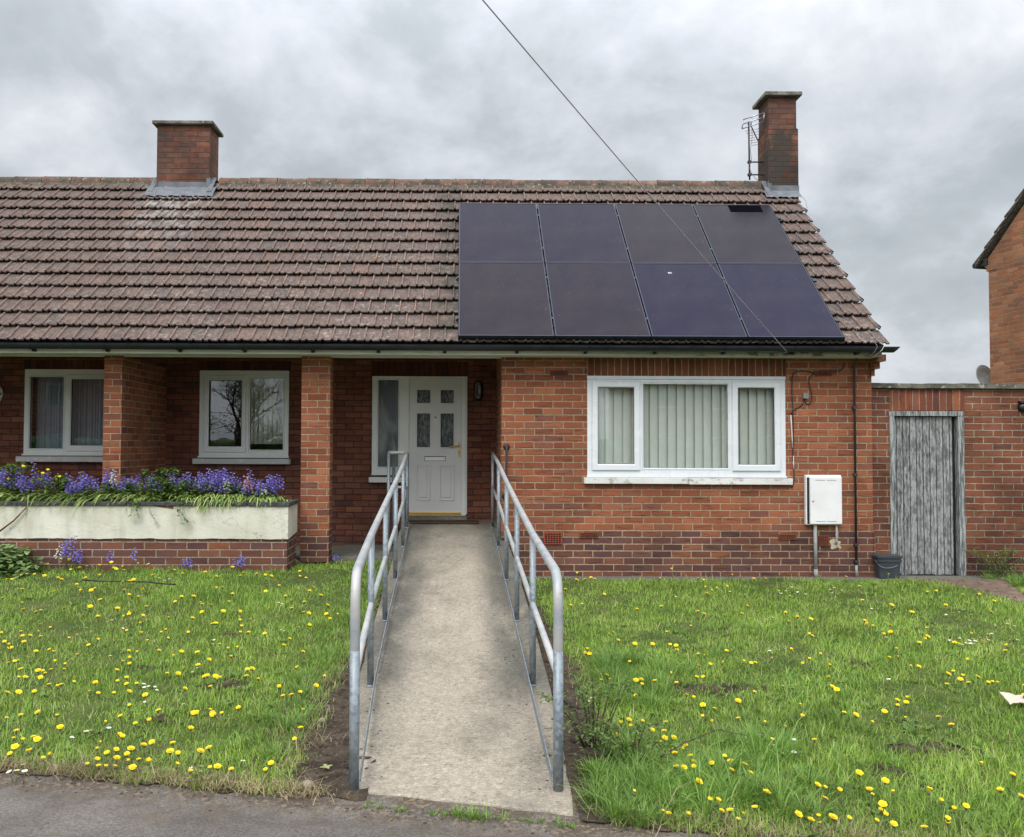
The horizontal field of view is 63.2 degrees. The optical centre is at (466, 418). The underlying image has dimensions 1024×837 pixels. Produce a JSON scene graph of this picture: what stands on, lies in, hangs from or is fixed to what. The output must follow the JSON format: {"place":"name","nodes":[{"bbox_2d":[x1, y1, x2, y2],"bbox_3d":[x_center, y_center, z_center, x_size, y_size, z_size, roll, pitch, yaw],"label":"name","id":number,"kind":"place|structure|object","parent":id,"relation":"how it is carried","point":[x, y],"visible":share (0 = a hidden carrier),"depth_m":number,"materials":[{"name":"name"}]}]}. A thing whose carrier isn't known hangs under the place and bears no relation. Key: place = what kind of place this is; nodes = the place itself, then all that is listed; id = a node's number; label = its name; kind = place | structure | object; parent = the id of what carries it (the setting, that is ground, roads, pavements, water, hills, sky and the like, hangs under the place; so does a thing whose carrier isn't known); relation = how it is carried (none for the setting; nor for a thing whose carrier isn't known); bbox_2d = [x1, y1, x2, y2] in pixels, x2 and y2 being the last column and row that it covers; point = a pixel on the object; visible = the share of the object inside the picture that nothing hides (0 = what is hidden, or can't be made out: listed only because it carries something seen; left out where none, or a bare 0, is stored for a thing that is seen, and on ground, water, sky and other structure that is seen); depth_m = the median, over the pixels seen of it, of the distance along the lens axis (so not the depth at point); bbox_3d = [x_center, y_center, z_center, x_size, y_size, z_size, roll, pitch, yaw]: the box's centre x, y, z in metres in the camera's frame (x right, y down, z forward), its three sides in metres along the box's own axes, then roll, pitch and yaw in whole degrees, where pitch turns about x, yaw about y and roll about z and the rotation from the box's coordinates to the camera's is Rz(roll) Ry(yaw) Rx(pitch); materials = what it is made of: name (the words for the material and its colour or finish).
{"place":"outdoors","nodes":[
{"label":"outdoors","id":0,"kind":"place"},
{"bbox_2d":[0,558,391,794],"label":"lawn","id":1,"kind":"structure","parent":0,"point":[67,625],"depth_m":6.19,"materials":[{"name":"plant"}]},
{"bbox_2d":[0,543,45,579],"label":"ivy bush","id":2,"kind":"object","parent":1,"relation":"on","point":[13,561],"visible":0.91,"depth_m":9.22,"materials":[{"name":"green plant"}]},
{"bbox_2d":[60,536,76,572],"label":"bluebell","id":3,"kind":"object","parent":1,"relation":"on","point":[64,554],"visible":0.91,"depth_m":9.43,"materials":[{"name":"purple plant"}]},
{"bbox_2d":[65,550,82,571],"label":"bluebell","id":4,"kind":"object","parent":1,"relation":"on","point":[76,558],"visible":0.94,"depth_m":9.42,"materials":[{"name":"purple plant"}]},
{"bbox_2d":[82,579,175,584],"bbox_3d":[-3.422,1.662,8.446,1.044,0.022,0.067,0,-2,10],"label":"black cable","id":5,"kind":"object","parent":1,"relation":"on","point":[129,581],"visible":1,"depth_m":8.45,"materials":[{"name":"rubber"}]},
{"bbox_2d":[0,499,298,573],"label":"raised planter","id":6,"kind":"object","parent":1,"relation":"on","point":[212,537],"visible":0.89,"depth_m":9.59,"materials":[{"name":"paint"}]},
{"bbox_2d":[0,466,11,500],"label":"bluebell","id":7,"kind":"object","parent":6,"relation":"on","point":[4,478],"visible":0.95,"depth_m":9.77,"materials":[{"name":"purple plant"}]},
{"bbox_2d":[7,474,24,500],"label":"bluebell","id":8,"kind":"object","parent":6,"relation":"on","point":[14,484],"visible":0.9,"depth_m":9.79,"materials":[{"name":"purple plant"}]},
{"bbox_2d":[14,467,26,498],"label":"bluebell","id":9,"kind":"object","parent":6,"relation":"on","point":[18,473],"visible":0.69,"depth_m":9.89,"materials":[{"name":"purple plant"}]},
{"bbox_2d":[0,492,46,517],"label":"strap leaf clump","id":10,"kind":"object","parent":6,"relation":"on","point":[3,497],"visible":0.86,"depth_m":9.68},
{"bbox_2d":[16,475,37,500],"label":"bluebell","id":11,"kind":"object","parent":6,"relation":"on","point":[24,482],"visible":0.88,"depth_m":9.80,"materials":[{"name":"purple plant"}]},
{"bbox_2d":[0,462,54,500],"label":"leafy shrub","id":12,"kind":"object","parent":6,"relation":"on","point":[14,466],"visible":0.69,"depth_m":9.86,"materials":[{"name":"green plant"}]},
{"bbox_2d":[20,481,35,500],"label":"bluebell","id":13,"kind":"object","parent":6,"relation":"on","point":[32,488],"visible":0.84,"depth_m":9.82,"materials":[{"name":"purple plant"}]},
{"bbox_2d":[5,492,84,516],"bbox_3d":[-5.083,1.017,9.691,1.503,0.319,0.460,0,-2,0],"label":"strap leaf clump","id":14,"kind":"object","parent":6,"relation":"on","point":[46,499],"visible":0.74,"depth_m":9.67,"materials":[{"name":"plant"}]},
{"bbox_2d":[41,472,51,494],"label":"bluebell","id":15,"kind":"object","parent":6,"relation":"on","point":[46,481],"visible":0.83,"depth_m":9.87,"materials":[{"name":"purple plant"}]},
{"bbox_2d":[7,475,105,500],"bbox_3d":[-4.830,0.847,9.878,1.163,0.346,0.446,0,-2,0],"label":"leafy shrub","id":16,"kind":"object","parent":6,"relation":"on","point":[61,488],"visible":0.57,"depth_m":9.81,"materials":[{"name":"green plant"}]},
{"bbox_2d":[62,485,78,500],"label":"bluebell","id":17,"kind":"object","parent":6,"relation":"on","point":[67,490],"visible":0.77,"depth_m":9.76,"materials":[{"name":"purple plant"}]},
{"bbox_2d":[67,479,83,499],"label":"bluebell","id":18,"kind":"object","parent":6,"relation":"on","point":[75,488],"visible":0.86,"depth_m":9.77,"materials":[{"name":"purple plant"}]},
{"bbox_2d":[37,490,135,517],"bbox_3d":[-4.423,1.016,9.703,1.234,0.355,0.578,0,-2,0],"label":"strap leaf clump","id":19,"kind":"object","parent":6,"relation":"on","point":[82,498],"visible":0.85,"depth_m":9.68,"materials":[{"name":"plant"}]},
{"bbox_2d":[73,477,99,500],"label":"bluebell","id":20,"kind":"object","parent":6,"relation":"on","point":[81,486],"visible":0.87,"depth_m":9.82,"materials":[{"name":"purple plant"}]},
{"bbox_2d":[81,472,93,499],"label":"bluebell","id":21,"kind":"object","parent":6,"relation":"on","point":[88,485],"visible":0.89,"depth_m":9.86,"materials":[{"name":"purple plant"}]},
{"bbox_2d":[103,468,117,500],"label":"bluebell","id":22,"kind":"object","parent":6,"relation":"on","point":[107,477],"visible":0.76,"depth_m":9.85,"materials":[{"name":"purple plant"}]},
{"bbox_2d":[78,480,152,500],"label":"leafy shrub","id":23,"kind":"object","parent":6,"relation":"in","point":[112,490],"visible":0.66,"depth_m":9.80,"materials":[{"name":"green plant"}]},
{"bbox_2d":[111,478,126,500],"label":"bluebell","id":24,"kind":"object","parent":6,"relation":"on","point":[121,483],"visible":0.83,"depth_m":9.79,"materials":[{"name":"purple plant"}]},
{"bbox_2d":[82,493,163,516],"bbox_3d":[-3.976,1.010,9.700,0.893,0.277,0.432,0,-2,0],"label":"strap leaf clump","id":25,"kind":"object","parent":6,"relation":"on","point":[141,498],"visible":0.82,"depth_m":9.67,"materials":[{"name":"plant"}]},
{"bbox_2d":[123,475,140,500],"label":"bluebell","id":26,"kind":"object","parent":6,"relation":"on","point":[132,480],"visible":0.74,"depth_m":9.95,"materials":[{"name":"purple plant"}]},
{"bbox_2d":[119,467,193,501],"bbox_3d":[-3.659,0.801,9.899,0.860,0.453,0.497,0,-2,0],"label":"leafy shrub","id":27,"kind":"object","parent":6,"relation":"in","point":[162,476],"visible":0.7,"depth_m":9.86,"materials":[{"name":"green plant"}]},
{"bbox_2d":[145,478,212,501],"bbox_3d":[-3.365,0.860,9.815,0.781,0.328,0.436,0,-2,0],"label":"leafy shrub","id":28,"kind":"object","parent":6,"relation":"in","point":[182,486],"visible":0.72,"depth_m":9.77,"materials":[{"name":"green plant"}]},
{"bbox_2d":[175,499,189,524],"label":"trailing rose","id":29,"kind":"object","parent":6,"relation":"hanging from","point":[180,511],"visible":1,"depth_m":9.53,"materials":[{"name":"green plant"}]},
{"bbox_2d":[158,493,225,513],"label":"strap leaf clump","id":30,"kind":"object","parent":6,"relation":"on","point":[188,499],"visible":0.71,"depth_m":9.65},
{"bbox_2d":[184,472,199,493],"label":"bluebell","id":31,"kind":"object","parent":6,"relation":"on","point":[195,485],"visible":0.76,"depth_m":9.88,"materials":[{"name":"purple plant"}]},
{"bbox_2d":[185,478,209,494],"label":"bluebell","id":32,"kind":"object","parent":6,"relation":"on","point":[200,487],"visible":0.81,"depth_m":9.78,"materials":[{"name":"purple plant"}]},
{"bbox_2d":[197,468,211,493],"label":"bluebell","id":33,"kind":"object","parent":6,"relation":"on","point":[200,477],"visible":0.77,"depth_m":9.89,"materials":[{"name":"purple plant"}]},
{"bbox_2d":[171,492,241,515],"bbox_3d":[-3.024,1.021,9.680,0.844,0.313,0.487,0,-2,0],"label":"strap leaf clump","id":34,"kind":"object","parent":6,"relation":"on","point":[216,499],"visible":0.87,"depth_m":9.61,"materials":[{"name":"plant"}]},
{"bbox_2d":[208,476,217,495],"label":"bluebell","id":35,"kind":"object","parent":6,"relation":"on","point":[213,484],"visible":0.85,"depth_m":9.84,"materials":[{"name":"purple plant"}]},
{"bbox_2d":[206,469,220,495],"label":"bluebell","id":36,"kind":"object","parent":6,"relation":"on","point":[210,476],"visible":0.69,"depth_m":9.95,"materials":[{"name":"purple plant"}]},
{"bbox_2d":[215,467,226,494],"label":"bluebell","id":37,"kind":"object","parent":6,"relation":"on","point":[221,479],"visible":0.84,"depth_m":9.86,"materials":[{"name":"purple plant"}]},
{"bbox_2d":[217,479,232,494],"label":"bluebell","id":38,"kind":"object","parent":6,"relation":"on","point":[222,488],"visible":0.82,"depth_m":9.83,"materials":[{"name":"purple plant"}]},
{"bbox_2d":[179,482,275,501],"bbox_3d":[-2.832,0.890,9.890,1.170,0.279,0.442,0,-2,0],"label":"leafy shrub","id":39,"kind":"object","parent":6,"relation":"in","point":[232,489],"visible":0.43,"depth_m":9.83,"materials":[{"name":"green plant"}]},
{"bbox_2d":[223,471,234,493],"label":"bluebell","id":40,"kind":"object","parent":6,"relation":"on","point":[226,475],"visible":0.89,"depth_m":9.82,"materials":[{"name":"purple plant"}]},
{"bbox_2d":[203,493,262,513],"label":"strap leaf clump","id":41,"kind":"object","parent":6,"relation":"on","point":[243,498],"visible":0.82,"depth_m":9.64,"materials":[{"name":"plant"}]},
{"bbox_2d":[230,476,250,494],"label":"bluebell","id":42,"kind":"object","parent":6,"relation":"on","point":[235,481],"visible":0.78,"depth_m":9.88,"materials":[{"name":"purple plant"}]},
{"bbox_2d":[243,476,252,496],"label":"bluebell","id":43,"kind":"object","parent":6,"relation":"on","point":[249,486],"visible":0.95,"depth_m":9.81,"materials":[{"name":"pink plant"}]},
{"bbox_2d":[252,476,274,497],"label":"bluebell","id":44,"kind":"object","parent":6,"relation":"on","point":[260,485],"visible":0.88,"depth_m":9.79,"materials":[{"name":"purple plant"}]},
{"bbox_2d":[246,487,284,500],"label":"leafy shrub","id":45,"kind":"object","parent":6,"relation":"on","point":[267,494],"visible":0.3,"depth_m":9.88,"materials":[{"name":"green plant"}]},
{"bbox_2d":[247,495,291,507],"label":"strap leaf clump","id":46,"kind":"object","parent":6,"relation":"on","point":[271,499],"visible":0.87,"depth_m":9.69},
{"bbox_2d":[265,473,284,500],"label":"bluebell","id":47,"kind":"object","parent":6,"relation":"on","point":[276,485],"visible":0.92,"depth_m":9.97,"materials":[{"name":"purple plant"}]},
{"bbox_2d":[231,555,249,572],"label":"bluebell","id":48,"kind":"object","parent":1,"relation":"on","point":[239,561],"visible":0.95,"depth_m":9.41,"materials":[{"name":"purple plant"}]},
{"bbox_2d":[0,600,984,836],"bbox_3d":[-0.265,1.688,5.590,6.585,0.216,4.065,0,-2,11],"label":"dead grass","id":49,"kind":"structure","parent":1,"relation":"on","point":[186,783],"depth_m":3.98,"materials":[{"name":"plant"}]},
{"bbox_2d":[225,566,389,800],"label":"soil","id":50,"kind":"structure","parent":0,"point":[340,782],"depth_m":4.36,"materials":[{"name":"soil"}]},
{"bbox_2d":[296,545,392,564],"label":"porch step path","id":51,"kind":"structure","parent":0,"point":[345,553],"depth_m":10.73,"materials":[{"name":"concrete"}]},
{"bbox_2d":[359,520,573,815],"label":"ramp path","id":52,"kind":"structure","parent":0,"point":[445,734],"depth_m":5.36,"materials":[{"name":"concrete"}]},
{"bbox_2d":[349,450,408,790],"bbox_3d":[-0.670,1.118,7.739,0.298,1.600,7.718,0,-2,-4],"label":"handrail","id":53,"kind":"object","parent":52,"relation":"on","point":[357,642],"visible":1,"depth_m":5.39,"materials":[{"name":"metal"}]},
{"bbox_2d":[409,520,478,523],"bbox_3d":[-0.315,1.425,11.439,0.965,0.024,0.360,0,-2,0],"label":"doormat","id":54,"kind":"object","parent":52,"relation":"on","point":[443,522],"visible":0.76,"depth_m":11.27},
{"bbox_2d":[490,451,562,791],"bbox_3d":[0.403,1.117,7.409,0.090,1.590,7.061,0,-2,-1],"label":"handrail","id":55,"kind":"object","parent":52,"relation":"on","point":[555,655],"visible":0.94,"depth_m":5.41,"materials":[{"name":"metal"}]},
{"bbox_2d":[0,766,1021,836],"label":"pavement","id":56,"kind":"structure","parent":0,"point":[45,806],"depth_m":3.62,"materials":[{"name":"asphalt"}]},
{"bbox_2d":[0,0,1023,383],"label":"sky","id":57,"kind":"structure","parent":0,"point":[910,113],"materials":[{"name":"grey"}]},
{"bbox_2d":[40,558,1023,836],"bbox_3d":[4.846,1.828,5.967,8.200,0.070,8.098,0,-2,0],"label":"lawn","id":58,"kind":"structure","parent":0,"point":[853,595],"depth_m":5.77,"materials":[{"name":"plant"}]},
{"bbox_2d":[0,558,1007,674],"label":"dandelions","id":59,"kind":"object","parent":58,"relation":"on","point":[9,647],"visible":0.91,"depth_m":7.32,"materials":[{"name":"yellow plant"}]},
{"bbox_2d":[0,571,1023,836],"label":"lawn weeds","id":60,"kind":"object","parent":58,"relation":"on","point":[904,723],"visible":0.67,"depth_m":4.93,"materials":[{"name":"yellow plant"}]},
{"bbox_2d":[6,534,1022,836],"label":"soil crumbs","id":61,"kind":"object","parent":58,"relation":"on","point":[688,688],"visible":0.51,"depth_m":4.90,"materials":[{"name":"soil"}]},
{"bbox_2d":[829,813,837,834],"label":"dandelion","id":62,"kind":"object","parent":58,"relation":"on","point":[833,816],"visible":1,"depth_m":3.42,"materials":[{"name":"yellow plant"}]},
{"bbox_2d":[878,800,887,829],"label":"dandelion","id":63,"kind":"object","parent":58,"relation":"on","point":[882,803],"visible":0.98,"depth_m":3.49,"materials":[{"name":"yellow plant"}]},
{"bbox_2d":[927,786,932,820],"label":"dandelion","id":64,"kind":"object","parent":58,"relation":"on","point":[929,789],"visible":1,"depth_m":3.59,"materials":[{"name":"yellow plant"}]},
{"bbox_2d":[1000,692,1023,703],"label":"crumpled card","id":65,"kind":"object","parent":58,"relation":"on","point":[1010,698],"visible":1,"depth_m":5.11,"materials":[{"name":"cardboard"}]},
{"bbox_2d":[521,579,624,780],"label":"soil","id":66,"kind":"structure","parent":0,"point":[571,747],"depth_m":5.07,"materials":[{"name":"soil"}]},
{"bbox_2d":[536,673,645,759],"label":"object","id":67,"kind":"object","parent":66,"relation":"on","point":[582,700],"visible":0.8,"depth_m":4.44,"materials":[{"name":"green plant"}]},
{"bbox_2d":[540,714,747,777],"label":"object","id":68,"kind":"object","parent":66,"relation":"on","point":[617,736],"visible":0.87,"depth_m":4.20,"materials":[{"name":"green plant"}]},
{"bbox_2d":[566,764,651,828],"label":"soil","id":69,"kind":"structure","parent":0,"point":[583,814],"depth_m":3.77,"materials":[{"name":"soil"}]},
{"bbox_2d":[519,575,1012,581],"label":"path","id":70,"kind":"structure","parent":0,"point":[905,577],"depth_m":10.08,"materials":[{"name":"concrete"}]},
{"bbox_2d":[872,554,902,578],"bbox_3d":[5.117,1.798,10.084,0.313,0.281,0.190,0,-2,0],"label":"grey tub","id":71,"kind":"object","parent":70,"relation":"on","point":[885,565],"visible":1,"depth_m":10.02,"materials":[{"name":"plastic"}]},
{"bbox_2d":[963,546,1023,577],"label":"weed","id":72,"kind":"object","parent":70,"relation":"on","point":[997,554],"visible":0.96,"depth_m":10.18,"materials":[{"name":"green plant"}]},
{"bbox_2d":[924,578,1023,603],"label":"path","id":73,"kind":"structure","parent":0,"point":[983,585],"depth_m":9.52,"materials":[{"name":"concrete"}]},
{"bbox_2d":[972,189,1023,383],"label":"brick neighbour house","id":74,"kind":"structure","parent":0,"point":[1000,259],"depth_m":15.75,"materials":[{"name":"brick"}]},
{"bbox_2d":[976,365,989,383],"bbox_3d":[10.298,-0.838,16.501,0.521,0.459,0.229,1,-2,-32],"label":"satellite dish","id":75,"kind":"object","parent":74,"relation":"attached to","point":[983,374],"visible":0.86,"depth_m":16.52,"materials":[{"name":"metal"}]},
{"label":"ground","id":76,"kind":"structure","parent":0,"visible":0},
{"bbox_2d":[0,91,899,576],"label":"brick bungalow","id":77,"kind":"object","parent":76,"relation":"on","point":[180,301],"visible":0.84,"depth_m":10.76,"materials":[{"name":"brick"}]},
{"bbox_2d":[22,369,103,455],"bbox_3d":[-5.596,-0.086,11.713,1.282,1.216,0.090,0,-2,0],"label":"window","id":78,"kind":"structure","parent":77,"relation":"in","point":[69,375],"depth_m":11.69,"materials":[{"name":"plastic"}]},
{"bbox_2d":[36,377,103,448],"bbox_3d":[-5.598,-0.094,11.925,1.162,1.146,0.072,0,-2,0],"label":"net curtain","id":79,"kind":"object","parent":77,"relation":"hanging from","point":[87,412],"visible":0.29,"depth_m":11.92,"materials":[{"name":"fabric"}]},
{"bbox_2d":[197,370,288,457],"bbox_3d":[-3.137,-0.062,11.732,1.277,1.232,0.090,0,-2,0],"label":"window","id":80,"kind":"structure","parent":77,"relation":"in","point":[205,451],"depth_m":11.71,"materials":[{"name":"plastic"}]},
{"bbox_2d":[251,379,283,443],"bbox_3d":[-2.759,-0.127,11.858,0.648,0.985,0.091,0,-2,0],"label":"vertical blind","id":81,"kind":"object","parent":77,"relation":"attached to","point":[266,411],"visible":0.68,"depth_m":11.83,"materials":[{"name":"beige fabric"}]},
{"bbox_2d":[409,378,461,515],"bbox_3d":[-0.430,0.398,11.728,0.754,1.943,0.103,0,-2,0],"label":"front door","id":82,"kind":"structure","parent":77,"relation":"in","point":[434,403],"depth_m":11.73,"materials":[{"name":"paint"}]},
{"bbox_2d":[474,380,482,400],"bbox_3d":[0.175,-0.395,11.732,0.132,0.290,0.075,0,-2,0],"label":"wall lamp","id":83,"kind":"object","parent":77,"relation":"attached to","point":[478,390],"visible":1,"depth_m":11.71,"materials":[{"name":"black paint"}]},
{"bbox_2d":[458,203,543,262],"bbox_3d":[0.464,-2.603,11.637,1.168,0.064,1.615,0,42,0],"label":"solar panel","id":84,"kind":"object","parent":77,"relation":"attached to","point":[499,232],"visible":1,"depth_m":11.58,"materials":[{"name":"glass"}]},
{"bbox_2d":[457,262,553,337],"bbox_3d":[0.470,-1.506,10.434,1.168,0.064,1.615,0,42,0],"label":"solar panel","id":85,"kind":"object","parent":77,"relation":"attached to","point":[503,299],"visible":1,"depth_m":10.35,"materials":[{"name":"glass"}]},
{"bbox_2d":[502,444,509,498],"bbox_3d":[0.486,0.650,10.145,0.099,0.688,0.089,0,-2,0],"label":"grab rail","id":86,"kind":"object","parent":77,"relation":"attached to","point":[506,447],"visible":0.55,"depth_m":10.11,"materials":[{"name":"metal"}]},
{"bbox_2d":[537,203,629,262],"bbox_3d":[1.623,-2.599,11.646,1.147,0.064,1.615,0,42,0],"label":"solar panel","id":87,"kind":"object","parent":77,"relation":"attached to","point":[581,233],"visible":1,"depth_m":11.58,"materials":[{"name":"glass"}]},
{"bbox_2d":[545,263,650,338],"bbox_3d":[1.628,-1.501,10.444,1.147,0.064,1.615,0,42,0],"label":"solar panel","id":88,"kind":"object","parent":77,"relation":"attached to","point":[595,300],"visible":1,"depth_m":10.36,"materials":[{"name":"glass"}]},
{"bbox_2d":[482,0,786,353],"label":"overhead wire","id":89,"kind":"object","parent":77,"relation":"on","point":[616,156],"visible":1,"depth_m":5.86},
{"bbox_2d":[615,204,715,264],"bbox_3d":[2.771,-2.594,11.655,1.147,0.064,1.615,0,42,0],"label":"solar panel","id":90,"kind":"object","parent":77,"relation":"attached to","point":[652,233],"visible":1,"depth_m":11.60,"materials":[{"name":"glass"}]},
{"bbox_2d":[598,384,773,467],"bbox_3d":[2.706,0.099,10.329,2.404,1.137,0.040,0,-2,0],"label":"vertical blind","id":91,"kind":"object","parent":77,"relation":"attached to","point":[681,425],"visible":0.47,"depth_m":10.32,"materials":[{"name":"fabric"}]},
{"bbox_2d":[587,376,786,477],"bbox_3d":[2.711,0.102,10.232,2.458,1.248,0.088,0,-2,0],"label":"window","id":92,"kind":"structure","parent":77,"relation":"in","point":[734,469],"depth_m":10.20,"materials":[{"name":"white plastic"}]},
{"bbox_2d":[632,263,746,338],"bbox_3d":[2.776,-1.497,10.453,1.147,0.064,1.615,0,42,0],"label":"solar panel","id":93,"kind":"object","parent":77,"relation":"attached to","point":[686,300],"visible":0.98,"depth_m":10.37,"materials":[{"name":"glass"}]},
{"bbox_2d":[692,204,801,264],"bbox_3d":[3.920,-2.590,11.665,1.149,0.064,1.615,0,42,0],"label":"solar panel","id":94,"kind":"object","parent":77,"relation":"attached to","point":[744,234],"visible":1,"depth_m":11.60,"materials":[{"name":"glass"}]},
{"bbox_2d":[742,112,764,180],"bbox_3d":[4.585,-4.221,13.191,0.348,1.076,0.551,-1,-2,23],"label":"television aerial","id":95,"kind":"object","parent":77,"relation":"on","point":[749,162],"visible":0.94,"depth_m":12.98,"materials":[{"name":"metal"}]},
{"bbox_2d":[718,264,843,338],"bbox_3d":[3.925,-1.493,10.462,1.149,0.064,1.615,0,42,0],"label":"solar panel","id":96,"kind":"object","parent":77,"relation":"attached to","point":[783,301],"visible":1,"depth_m":10.38,"materials":[{"name":"glass"}]},
{"bbox_2d":[790,363,844,487],"bbox_3d":[4.331,0.083,10.228,0.693,1.536,0.011,0,-2,0],"label":"brown cable","id":97,"kind":"object","parent":77,"relation":"attached to","point":[800,406],"visible":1,"depth_m":10.23,"materials":[{"name":"plastic"}]},
{"bbox_2d":[804,475,841,576],"bbox_3d":[4.380,1.327,10.160,0.459,1.269,0.086,0,-2,0],"label":"meter box","id":98,"kind":"object","parent":77,"relation":"attached to","point":[822,499],"visible":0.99,"depth_m":10.13,"materials":[{"name":"plastic"}]},
{"bbox_2d":[810,477,841,523],"bbox_3d":[4.393,1.003,10.137,0.391,0.575,0.020,0,-2,0],"label":"door","id":99,"kind":"structure","parent":98,"relation":"in","point":[825,492],"depth_m":10.13,"materials":[{"name":"plastic"}]},
{"bbox_2d":[785,194,877,355],"bbox_3d":[4.775,-2.115,11.289,0.432,2.822,2.877,0,-2,5],"label":"grey cable","id":100,"kind":"object","parent":77,"relation":"on","point":[830,292],"visible":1,"depth_m":10.59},
{"bbox_2d":[872,383,1023,576],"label":"brick outhouse","id":101,"kind":"structure","parent":76,"relation":"on","point":[948,471],"depth_m":10.36,"materials":[{"name":"brick"}]},
{"bbox_2d":[894,417,953,574],"bbox_3d":[5.704,0.965,10.377,0.752,1.977,0.046,0,-2,0],"label":"door","id":102,"kind":"structure","parent":101,"relation":"in","point":[923,445],"depth_m":10.37,"materials":[{"name":"wood"}]},
{"bbox_2d":[1017,401,1023,411],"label":"wall lamp","id":103,"kind":"object","parent":101,"relation":"attached to","point":[1020,407],"visible":1,"depth_m":10.35,"materials":[{"name":"black paint"}]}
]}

